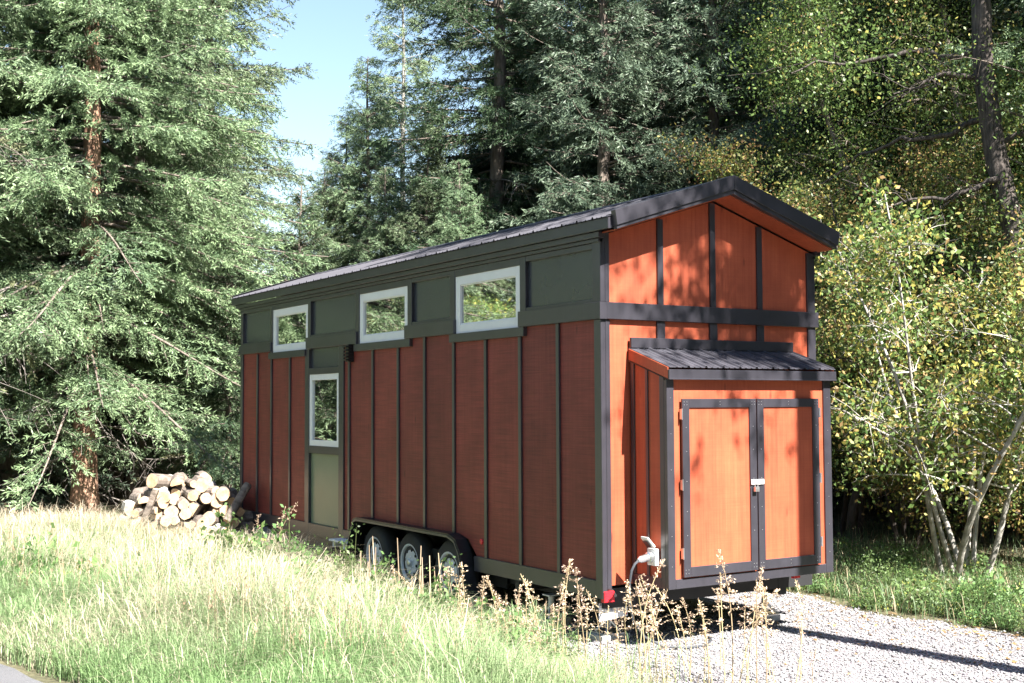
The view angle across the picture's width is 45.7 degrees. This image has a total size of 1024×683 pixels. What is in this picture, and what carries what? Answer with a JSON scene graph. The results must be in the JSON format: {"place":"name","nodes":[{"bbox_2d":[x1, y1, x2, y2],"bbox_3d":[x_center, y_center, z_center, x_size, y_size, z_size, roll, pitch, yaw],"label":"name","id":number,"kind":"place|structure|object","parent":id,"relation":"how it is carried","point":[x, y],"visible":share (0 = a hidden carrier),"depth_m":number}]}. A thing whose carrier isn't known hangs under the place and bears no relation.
{"place":"outdoors","nodes":[
{"label":"outdoors","id":0,"kind":"place"},
{"bbox_2d":[0,664,42,682],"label":"road","id":1,"kind":"structure","parent":0,"point":[8,674],"depth_m":7.40},
{"bbox_2d":[3,0,569,287],"label":"sky","id":2,"kind":"structure","parent":0,"point":[330,35]},
{"bbox_2d":[0,10,1023,682],"bbox_3d":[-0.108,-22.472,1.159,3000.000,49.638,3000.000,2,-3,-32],"label":"ground","id":3,"kind":"structure","parent":0,"point":[40,676],"depth_m":17.44},
{"bbox_2d":[0,535,84,590],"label":"leafy weed","id":4,"kind":"object","parent":3,"relation":"on","point":[21,558],"visible":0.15,"depth_m":10.00},
{"bbox_2d":[4,522,94,558],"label":"leafy weed","id":5,"kind":"object","parent":3,"relation":"on","point":[51,543],"visible":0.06,"depth_m":11.19},
{"bbox_2d":[23,445,123,500],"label":"young spruce","id":6,"kind":"object","parent":3,"relation":"on","point":[50,490],"visible":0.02,"depth_m":26.83},
{"bbox_2d":[0,0,148,468],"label":"spruce tree","id":7,"kind":"object","parent":3,"relation":"on","point":[7,166],"visible":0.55,"depth_m":20.14},
{"bbox_2d":[35,541,140,588],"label":"leafy weed","id":8,"kind":"object","parent":3,"relation":"on","point":[93,561],"visible":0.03,"depth_m":9.88},
{"bbox_2d":[0,0,188,516],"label":"spruce tree","id":9,"kind":"object","parent":3,"relation":"on","point":[7,472],"visible":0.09,"depth_m":21.64},
{"bbox_2d":[0,1,252,509],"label":"spruce tree","id":10,"kind":"object","parent":3,"relation":"on","point":[150,163],"visible":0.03,"depth_m":24.17},
{"bbox_2d":[0,0,299,512],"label":"spruce tree","id":11,"kind":"object","parent":3,"relation":"on","point":[139,440],"visible":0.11,"depth_m":23.55},
{"bbox_2d":[0,0,328,516],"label":"spruce tree","id":12,"kind":"object","parent":3,"relation":"on","point":[52,76],"visible":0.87,"depth_m":20.72},
{"bbox_2d":[158,524,181,531],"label":"log","id":13,"kind":"object","parent":3,"relation":"on","point":[177,526],"visible":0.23,"depth_m":16.81},
{"bbox_2d":[171,514,180,524],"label":"log","id":14,"kind":"object","parent":13,"relation":"on","point":[175,519],"visible":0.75,"depth_m":16.71},
{"bbox_2d":[163,505,178,517],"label":"log","id":15,"kind":"object","parent":14,"relation":"on","point":[171,511],"visible":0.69,"depth_m":16.79},
{"bbox_2d":[156,487,170,502],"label":"log","id":16,"kind":"object","parent":15,"relation":"on","point":[164,492],"visible":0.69,"depth_m":16.79},
{"bbox_2d":[147,473,173,488],"bbox_3d":[-4.917,1.966,17.049,0.212,0.206,0.399,20,0,25],"label":"log","id":17,"kind":"object","parent":16,"relation":"on","point":[154,480],"visible":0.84,"depth_m":16.89},
{"bbox_2d":[105,19,276,471],"bbox_3d":[-9.414,-4.035,33.548,7.344,16.871,7.562,-2,-4,37],"label":"spruce tree","id":18,"kind":"object","parent":3,"relation":"on","point":[269,196],"visible":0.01,"depth_m":34.12},
{"bbox_2d":[124,233,259,514],"bbox_3d":[-5.339,0.882,22.461,3.279,5.893,3.085,2,-4,-37],"label":"spruce tree","id":19,"kind":"object","parent":3,"relation":"on","point":[226,333],"visible":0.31,"depth_m":21.99},
{"bbox_2d":[102,0,323,472],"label":"spruce tree","id":20,"kind":"object","parent":3,"relation":"on","point":[259,81],"visible":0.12,"depth_m":29.08},
{"bbox_2d":[173,502,286,562],"bbox_3d":[-3.026,2.311,12.885,1.242,1.175,1.367,-1,-3,21],"label":"leafy weed","id":21,"kind":"object","parent":3,"relation":"on","point":[229,537],"visible":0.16,"depth_m":13.00},
{"bbox_2d":[195,185,333,492],"bbox_3d":[-4.864,0.348,27.220,4.326,7.776,4.070,2,-4,-34],"label":"spruce tree","id":22,"kind":"object","parent":3,"relation":"on","point":[318,235],"visible":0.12,"depth_m":27.18},
{"bbox_2d":[240,504,329,570],"bbox_3d":[-2.223,2.204,12.325,0.990,1.142,0.917,-2,-4,37],"label":"leafy weed","id":23,"kind":"object","parent":3,"relation":"on","point":[280,538],"visible":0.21,"depth_m":12.23},
{"bbox_2d":[270,543,351,592],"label":"leafy weed","id":24,"kind":"object","parent":3,"relation":"on","point":[306,553],"visible":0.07,"depth_m":11.07},
{"bbox_2d":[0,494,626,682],"bbox_3d":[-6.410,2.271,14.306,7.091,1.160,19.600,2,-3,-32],"label":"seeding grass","id":25,"kind":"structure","parent":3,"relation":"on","point":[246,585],"depth_m":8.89},
{"bbox_2d":[292,168,362,272],"bbox_3d":[-4.503,-0.211,28.750,3.572,7.892,3.948,1,-3,-27],"label":"spruce tree","id":26,"kind":"object","parent":3,"relation":"on","point":[334,215],"visible":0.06,"depth_m":28.68},
{"bbox_2d":[0,494,675,682],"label":"meadow grass","id":27,"kind":"structure","parent":3,"relation":"on","point":[118,635],"depth_m":7.95},
{"bbox_2d":[298,119,389,264],"bbox_3d":[-4.120,-0.889,30.384,4.720,9.436,4.271,2,-4,-34],"label":"spruce tree","id":28,"kind":"object","parent":3,"relation":"on","point":[331,155],"visible":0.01,"depth_m":30.34},
{"bbox_2d":[304,522,393,586],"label":"leafy weed","id":29,"kind":"object","parent":3,"relation":"on","point":[345,557],"visible":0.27,"depth_m":11.72},
{"bbox_2d":[306,56,418,270],"bbox_3d":[-3.420,-1.572,28.815,4.814,10.637,5.321,-2,-3,27],"label":"spruce tree","id":30,"kind":"object","parent":3,"relation":"on","point":[369,161],"visible":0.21,"depth_m":28.82},
{"bbox_2d":[336,551,427,614],"bbox_3d":[-1.020,2.181,10.069,0.804,0.928,0.745,-2,-3,25],"label":"leafy weed","id":31,"kind":"object","parent":3,"relation":"on","point":[379,570],"visible":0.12,"depth_m":9.99},
{"bbox_2d":[350,166,418,264],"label":"spruce tree","id":32,"kind":"object","parent":3,"relation":"on","point":[380,234],"visible":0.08,"depth_m":26.94},
{"bbox_2d":[347,0,461,255],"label":"spruce tree","id":33,"kind":"object","parent":3,"relation":"on","point":[424,69],"visible":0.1,"depth_m":35.17},
{"bbox_2d":[383,130,456,253],"bbox_3d":[-1.757,-0.518,26.482,4.120,8.235,3.727,-3,-4,42],"label":"spruce tree","id":34,"kind":"object","parent":3,"relation":"on","point":[427,210],"visible":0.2,"depth_m":26.48},
{"bbox_2d":[389,552,495,638],"bbox_3d":[-0.563,2.112,9.408,0.866,0.999,0.802,1,-3,-15],"label":"leafy weed","id":35,"kind":"object","parent":3,"relation":"on","point":[427,598],"visible":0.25,"depth_m":9.34},
{"bbox_2d":[422,160,490,246],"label":"spruce tree","id":36,"kind":"object","parent":3,"relation":"on","point":[452,230],"visible":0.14,"depth_m":24.48},
{"bbox_2d":[364,0,627,254],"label":"spruce tree","id":37,"kind":"object","parent":3,"relation":"on","point":[457,16],"visible":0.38,"depth_m":26.55},
{"bbox_2d":[461,605,561,667],"bbox_3d":[-0.012,2.274,8.944,0.745,0.705,0.820,-1,-3,17],"label":"leafy weed","id":38,"kind":"object","parent":3,"relation":"on","point":[516,628],"visible":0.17,"depth_m":8.87},
{"bbox_2d":[468,2,578,226],"bbox_3d":[0.292,-3.481,37.368,5.719,14.247,5.536,0,-3,-12],"label":"spruce tree","id":39,"kind":"object","parent":3,"relation":"on","point":[489,100],"visible":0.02,"depth_m":37.30},
{"bbox_2d":[34,495,1023,638],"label":"grass","id":40,"kind":"structure","parent":3,"relation":"on","point":[891,612],"depth_m":17.14},
{"bbox_2d":[229,175,839,621],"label":"tiny house","id":41,"kind":"structure","parent":3,"relation":"on","point":[605,397],"depth_m":11.28},
{"bbox_2d":[273,304,307,352],"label":"window","id":42,"kind":"structure","parent":41,"relation":"in","point":[290,325],"depth_m":16.32},
{"bbox_2d":[304,346,344,538],"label":"door","id":43,"kind":"structure","parent":41,"relation":"in","point":[324,481],"depth_m":15.27},
{"bbox_2d":[360,286,406,343],"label":"window","id":44,"kind":"structure","parent":41,"relation":"in","point":[383,314],"depth_m":13.97},
{"bbox_2d":[456,265,519,333],"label":"window","id":45,"kind":"structure","parent":41,"relation":"in","point":[488,300],"depth_m":12.02},
{"bbox_2d":[628,552,712,648],"bbox_3d":[1.300,2.189,10.572,1.131,0.821,0.831,2,-3,-32],"label":"power cord","id":46,"kind":"object","parent":41,"relation":"attached to","point":[648,557],"visible":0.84,"depth_m":10.12},
{"bbox_2d":[443,0,647,234],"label":"spruce tree","id":47,"kind":"object","parent":3,"relation":"on","point":[590,172],"visible":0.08,"depth_m":28.57},
{"bbox_2d":[525,613,587,665],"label":"leafy weed","id":48,"kind":"object","parent":3,"relation":"on","point":[562,636],"visible":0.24,"depth_m":9.21},
{"bbox_2d":[570,566,587,665],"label":"grass stalk","id":49,"kind":"object","parent":3,"relation":"on","point":[583,607],"depth_m":8.58},
{"bbox_2d":[485,0,723,231],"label":"spruce tree","id":50,"kind":"object","parent":3,"relation":"on","point":[599,71],"visible":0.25,"depth_m":24.14},
{"bbox_2d":[587,620,629,641],"bbox_3d":[0.847,2.474,10.700,0.300,0.272,0.240,2,-3,-32],"label":"jack stand","id":51,"kind":"object","parent":3,"relation":"on","point":[595,633],"visible":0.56,"depth_m":10.64},
{"bbox_2d":[623,581,643,681],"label":"grass stalk","id":52,"kind":"object","parent":3,"relation":"on","point":[634,613],"depth_m":8.83},
{"bbox_2d":[633,579,649,681],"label":"grass stalk","id":53,"kind":"object","parent":3,"relation":"on","point":[638,595],"depth_m":8.49},
{"bbox_2d":[526,0,767,215],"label":"spruce tree","id":54,"kind":"object","parent":3,"relation":"on","point":[655,11],"visible":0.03,"depth_m":27.73},
{"bbox_2d":[637,559,665,682],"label":"grass stalk","id":55,"kind":"object","parent":3,"relation":"on","point":[646,603],"depth_m":8.69},
{"bbox_2d":[640,574,675,682],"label":"grass stalk","id":56,"kind":"object","parent":3,"relation":"on","point":[652,610],"depth_m":8.69},
{"bbox_2d":[715,572,731,682],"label":"grass stalk","id":57,"kind":"object","parent":3,"relation":"on","point":[721,586],"depth_m":8.46},
{"bbox_2d":[715,549,737,682],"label":"grass stalk","id":58,"kind":"object","parent":3,"relation":"on","point":[721,561],"depth_m":8.76},
{"bbox_2d":[588,0,875,507],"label":"spruce tree","id":59,"kind":"object","parent":3,"relation":"on","point":[716,97],"visible":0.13,"depth_m":24.34},
{"bbox_2d":[656,0,837,187],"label":"broadleaf tree","id":60,"kind":"object","parent":3,"relation":"on","point":[728,67],"visible":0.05,"depth_m":24.96},
{"bbox_2d":[735,567,767,682],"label":"grass stalk","id":61,"kind":"object","parent":3,"relation":"on","point":[761,571],"depth_m":8.56},
{"bbox_2d":[742,579,763,682],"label":"grass stalk","id":62,"kind":"object","parent":3,"relation":"on","point":[756,594],"depth_m":8.45},
{"bbox_2d":[757,582,777,682],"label":"grass stalk","id":63,"kind":"object","parent":3,"relation":"on","point":[762,615],"depth_m":8.68},
{"bbox_2d":[652,118,891,465],"bbox_3d":[4.515,-0.283,21.687,4.742,7.216,4.650,0,-3,-15],"label":"leafy shrub","id":64,"kind":"object","parent":3,"relation":"on","point":[723,171],"visible":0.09,"depth_m":20.63},
{"bbox_2d":[692,0,891,181],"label":"broadleaf tree","id":65,"kind":"object","parent":3,"relation":"on","point":[720,118],"depth_m":28.11},
{"bbox_2d":[724,0,895,479],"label":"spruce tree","id":66,"kind":"object","parent":3,"relation":"on","point":[847,54],"depth_m":27.87},
{"bbox_2d":[804,574,835,594],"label":"leafy weed","id":67,"kind":"object","parent":3,"relation":"on","point":[816,588],"visible":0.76,"depth_m":13.21},
{"bbox_2d":[833,533,861,554],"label":"leafy weed","id":68,"kind":"object","parent":3,"relation":"on","point":[844,541],"visible":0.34,"depth_m":16.57},
{"bbox_2d":[701,0,995,528],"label":"broadleaf tree","id":69,"kind":"object","parent":3,"relation":"on","point":[853,506],"visible":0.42,"depth_m":20.35},
{"bbox_2d":[677,0,1023,300],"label":"broadleaf tree","id":70,"kind":"object","parent":3,"relation":"on","point":[996,158],"visible":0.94,"depth_m":16.09},
{"bbox_2d":[833,548,873,575],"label":"leafy weed","id":71,"kind":"object","parent":3,"relation":"on","point":[854,560],"visible":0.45,"depth_m":14.18},
{"bbox_2d":[718,125,999,537],"bbox_3d":[5.112,0.005,18.835,5.242,6.522,4.551,-2,-4,33],"label":"leafy shrub","id":72,"kind":"object","parent":3,"relation":"on","point":[845,506],"visible":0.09,"depth_m":18.53},
{"bbox_2d":[845,589,883,610],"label":"leafy weed","id":73,"kind":"object","parent":3,"relation":"on","point":[856,603],"visible":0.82,"depth_m":12.22},
{"bbox_2d":[751,53,979,513],"bbox_3d":[6.685,-0.774,23.139,6.938,8.633,6.024,-3,-4,41],"label":"leafy shrub","id":74,"kind":"object","parent":3,"relation":"on","point":[869,498],"visible":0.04,"depth_m":21.92},
{"bbox_2d":[840,540,907,580],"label":"leafy weed","id":75,"kind":"object","parent":3,"relation":"on","point":[865,558],"visible":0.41,"depth_m":14.13},
{"bbox_2d":[846,547,905,594],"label":"leafy weed","id":76,"kind":"object","parent":3,"relation":"on","point":[866,578],"visible":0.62,"depth_m":12.87},
{"bbox_2d":[855,583,897,609],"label":"leafy weed","id":77,"kind":"object","parent":3,"relation":"on","point":[874,590],"visible":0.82,"depth_m":12.21},
{"bbox_2d":[737,0,1023,519],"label":"tree","id":78,"kind":"object","parent":3,"relation":"on","point":[820,126],"visible":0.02,"depth_m":21.60},
{"bbox_2d":[751,0,1009,523],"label":"broadleaf tree","id":79,"kind":"object","parent":3,"relation":"on","point":[908,518],"visible":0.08,"depth_m":20.80},
{"bbox_2d":[872,533,926,566],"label":"leafy weed","id":80,"kind":"object","parent":3,"relation":"on","point":[896,550],"visible":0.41,"depth_m":14.97},
{"bbox_2d":[777,115,1023,554],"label":"leafy shrub","id":81,"kind":"object","parent":3,"relation":"on","point":[828,336],"visible":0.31,"depth_m":16.73},
{"bbox_2d":[788,510,1023,633],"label":"undergrowth grass","id":82,"kind":"structure","parent":3,"relation":"on","point":[849,585],"depth_m":13.57},
{"bbox_2d":[889,551,932,578],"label":"leafy weed","id":83,"kind":"object","parent":3,"relation":"on","point":[914,564],"visible":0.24,"depth_m":14.23},
{"bbox_2d":[889,584,936,612],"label":"leafy weed","id":84,"kind":"object","parent":3,"relation":"on","point":[901,604],"visible":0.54,"depth_m":12.02},
{"bbox_2d":[808,161,1023,583],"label":"leafy shrub","id":85,"kind":"object","parent":3,"relation":"on","point":[892,318],"visible":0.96,"depth_m":13.67},
{"bbox_2d":[883,562,955,596],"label":"leafy weed","id":86,"kind":"object","parent":3,"relation":"on","point":[934,581],"visible":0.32,"depth_m":12.68},
{"bbox_2d":[894,577,956,614],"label":"leafy weed","id":87,"kind":"object","parent":3,"relation":"on","point":[924,594],"visible":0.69,"depth_m":11.95},
{"bbox_2d":[830,0,1023,538],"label":"broadleaf tree","id":88,"kind":"object","parent":3,"relation":"on","point":[943,15],"visible":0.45,"depth_m":18.66},
{"bbox_2d":[832,7,1023,527],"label":"broadleaf tree","id":89,"kind":"object","parent":3,"relation":"on","point":[1021,78],"visible":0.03,"depth_m":19.92},
{"bbox_2d":[849,168,1023,542],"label":"leafy shrub","id":90,"kind":"object","parent":3,"relation":"on","point":[900,209],"visible":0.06,"depth_m":17.96},
{"bbox_2d":[865,0,1023,353],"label":"tree","id":91,"kind":"object","parent":3,"relation":"on","point":[1006,4],"visible":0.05,"depth_m":19.82},
{"bbox_2d":[935,596,973,618],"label":"leafy weed","id":92,"kind":"object","parent":3,"relation":"on","point":[951,610],"visible":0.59,"depth_m":11.72},
{"bbox_2d":[897,3,1023,327],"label":"broadleaf tree","id":93,"kind":"object","parent":3,"relation":"on","point":[1014,110],"visible":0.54,"depth_m":16.06},
{"bbox_2d":[914,0,1023,489],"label":"tree","id":94,"kind":"object","parent":3,"relation":"on","point":[1004,54],"visible":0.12,"depth_m":17.75},
{"bbox_2d":[921,204,1023,551],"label":"leafy shrub","id":95,"kind":"object","parent":3,"relation":"on","point":[1012,276],"visible":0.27,"depth_m":14.27},
{"bbox_2d":[954,605,993,627],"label":"leafy weed","id":96,"kind":"object","parent":3,"relation":"on","point":[976,623],"visible":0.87,"depth_m":11.27},
{"bbox_2d":[941,547,1007,581],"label":"leafy weed","id":97,"kind":"object","parent":3,"relation":"on","point":[970,566],"visible":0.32,"depth_m":13.91},
{"bbox_2d":[940,559,1020,618],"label":"leafy weed","id":98,"kind":"object","parent":3,"relation":"on","point":[983,583],"visible":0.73,"depth_m":11.59},
{"bbox_2d":[944,160,1023,527],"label":"leafy shrub","id":99,"kind":"object","parent":3,"relation":"on","point":[1021,175],"visible":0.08,"depth_m":16.91},
{"bbox_2d":[953,564,1023,614],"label":"leafy weed","id":100,"kind":"object","parent":3,"relation":"on","point":[1001,579],"visible":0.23,"depth_m":11.95},
{"bbox_2d":[954,576,1023,615],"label":"leafy weed","id":101,"kind":"object","parent":3,"relation":"on","point":[990,586],"visible":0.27,"depth_m":11.79},
{"bbox_2d":[987,588,1023,632],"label":"leafy weed","id":102,"kind":"object","parent":3,"relation":"on","point":[1007,624],"visible":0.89,"depth_m":11.00},
{"bbox_2d":[989,555,1023,586],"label":"leafy weed","id":103,"kind":"object","parent":3,"relation":"on","point":[1012,574],"visible":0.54,"depth_m":13.30},
{"bbox_2d":[219,527,1023,682],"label":"gravel driveway","id":104,"kind":"structure","parent":0,"point":[509,592],"depth_m":10.43},
{"bbox_2d":[538,593,570,625],"bbox_3d":[0.369,2.515,11.450,0.300,0.272,0.240,2,-3,-32],"label":"jack stand","id":105,"kind":"object","parent":104,"relation":"on","point":[551,602],"visible":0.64,"depth_m":11.42},
{"bbox_2d":[544,615,765,682],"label":"gravel sprouts","id":106,"kind":"object","parent":104,"relation":"on","point":[643,660],"visible":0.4,"depth_m":9.13},
{"bbox_2d":[502,592,1023,681],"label":"fallen leaves","id":107,"kind":"object","parent":104,"relation":"on","point":[864,615],"visible":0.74,"depth_m":10.96},
{"bbox_2d":[745,590,784,622],"bbox_3d":[2.408,2.513,11.598,0.300,0.272,0.240,2,-3,-32],"label":"jack stand","id":108,"kind":"object","parent":104,"relation":"on","point":[775,616],"visible":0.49,"depth_m":11.55},
{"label":"log","id":109,"kind":"object","parent":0,"visible":0},
{"bbox_2d":[148,519,157,529],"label":"log","id":110,"kind":"object","parent":109,"relation":"on","point":[152,521],"visible":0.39,"depth_m":16.65},
{"bbox_2d":[140,488,158,522],"bbox_3d":[-4.914,2.239,16.530,0.067,0.500,0.118,22,0,24],"label":"log","id":111,"kind":"object","parent":110,"relation":"on","point":[151,500],"visible":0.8,"depth_m":16.49},
{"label":"log","id":112,"kind":"object","parent":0,"visible":0},
{"bbox_2d":[189,514,208,526],"bbox_3d":[-4.383,2.532,17.034,0.221,0.220,0.407,19,-8,-32],"label":"log","id":113,"kind":"object","parent":112,"relation":"on","point":[197,518],"visible":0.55,"depth_m":16.87},
{"bbox_2d":[189,503,206,516],"bbox_3d":[-4.429,2.347,17.057,0.121,0.200,0.403,31,-5,6],"label":"log","id":114,"kind":"object","parent":113,"relation":"on","point":[196,508],"visible":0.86,"depth_m":16.89},
{"bbox_2d":[198,493,211,504],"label":"log","id":115,"kind":"object","parent":114,"relation":"on","point":[204,498],"visible":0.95,"depth_m":16.90},
{"bbox_2d":[182,485,197,500],"bbox_3d":[-4.521,2.122,17.033,0.163,0.153,0.353,8,3,-33],"label":"log","id":116,"kind":"object","parent":115,"relation":"on","point":[190,493],"visible":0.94,"depth_m":16.90},
{"bbox_2d":[192,475,208,492],"bbox_3d":[-4.429,2.017,17.245,0.198,0.219,0.342,-9,5,-24],"label":"log","id":117,"kind":"object","parent":115,"relation":"on","point":[202,486],"visible":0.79,"depth_m":17.10},
{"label":"log","id":118,"kind":"object","parent":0,"visible":0},
{"bbox_2d":[203,511,221,525],"bbox_3d":[-4.203,2.498,17.104,0.204,0.205,0.407,-3,-10,3],"label":"log","id":119,"kind":"object","parent":118,"relation":"on","point":[212,517],"visible":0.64,"depth_m":16.91},
{"bbox_2d":[219,503,228,516],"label":"log","id":120,"kind":"object","parent":119,"relation":"on","point":[223,508],"visible":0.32,"depth_m":17.00},
{"bbox_2d":[216,486,230,501],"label":"log","id":121,"kind":"object","parent":120,"relation":"on","point":[223,493],"visible":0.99,"depth_m":16.98},
{"bbox_2d":[223,482,250,522],"bbox_3d":[-3.836,2.250,16.988,0.119,0.620,0.119,15,-34,16],"label":"log","id":122,"kind":"object","parent":119,"relation":"on","point":[241,495],"visible":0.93,"depth_m":16.95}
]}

